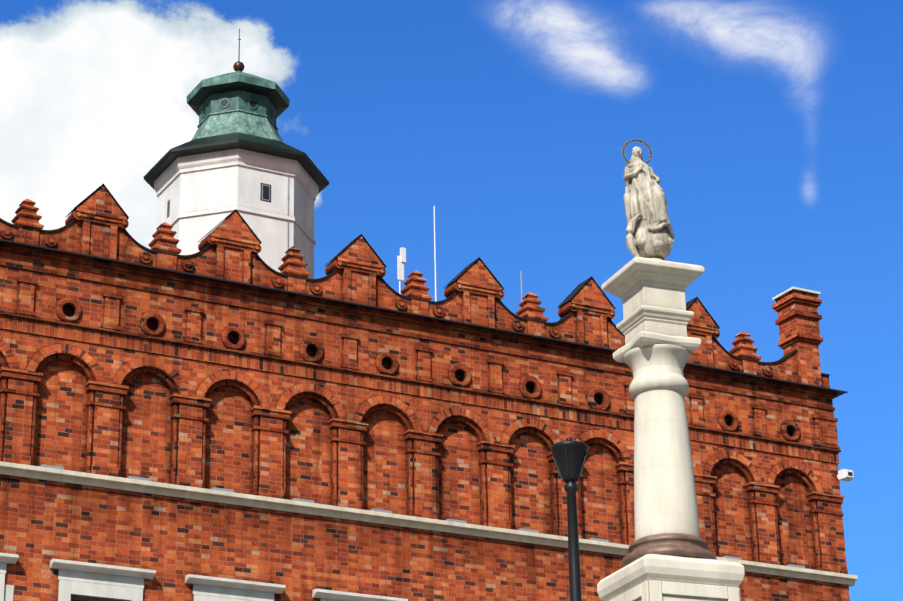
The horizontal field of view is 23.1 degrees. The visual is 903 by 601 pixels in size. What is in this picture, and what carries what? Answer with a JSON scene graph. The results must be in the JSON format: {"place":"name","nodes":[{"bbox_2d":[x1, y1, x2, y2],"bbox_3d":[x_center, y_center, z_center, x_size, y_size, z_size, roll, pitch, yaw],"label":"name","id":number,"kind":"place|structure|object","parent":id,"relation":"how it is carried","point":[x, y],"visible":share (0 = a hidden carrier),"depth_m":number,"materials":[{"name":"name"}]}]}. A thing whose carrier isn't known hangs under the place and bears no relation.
{"place":"outdoors","nodes":[
{"label":"outdoors","id":0,"kind":"place"},
{"bbox_2d":[0,183,857,600],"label":"town hall","id":1,"kind":"structure","parent":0,"point":[226,413],"depth_m":45.45,"materials":[{"name":"brick"}]},
{"bbox_2d":[144,28,328,278],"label":"tower","id":2,"kind":"structure","parent":1,"relation":"attached to","point":[251,168],"depth_m":63.34,"materials":[{"name":"paint"}]},
{"bbox_2d":[0,0,902,600],"label":"sky","id":3,"kind":"structure","parent":0,"point":[773,129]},
{"bbox_2d":[597,257,744,600],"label":"column","id":4,"kind":"structure","parent":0,"point":[670,557],"depth_m":27.74,"materials":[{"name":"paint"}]},
{"bbox_2d":[623,146,674,260],"bbox_3d":[2.610,-1.209,29.287,0.641,1.844,0.619,-6,-22,12],"label":"mary statue","id":5,"kind":"object","parent":4,"relation":"on","point":[650,232],"visible":0.92,"depth_m":29.10,"materials":[{"name":"stone"}]},
{"bbox_2d":[621,139,652,163],"bbox_3d":[2.486,-1.971,29.631,0.437,0.437,0.043,1,-22,-7],"label":"halo","id":6,"kind":"object","parent":5,"relation":"attached to","point":[639,141],"visible":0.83,"depth_m":29.64,"materials":[{"name":"gold metal"}]},
{"label":"ground","id":7,"kind":"structure","parent":0,"visible":0},
{"bbox_2d":[551,437,588,600],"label":"street lamp","id":8,"kind":"object","parent":7,"relation":"on","point":[569,455],"visible":1,"depth_m":23.51,"materials":[{"name":"black metal"}]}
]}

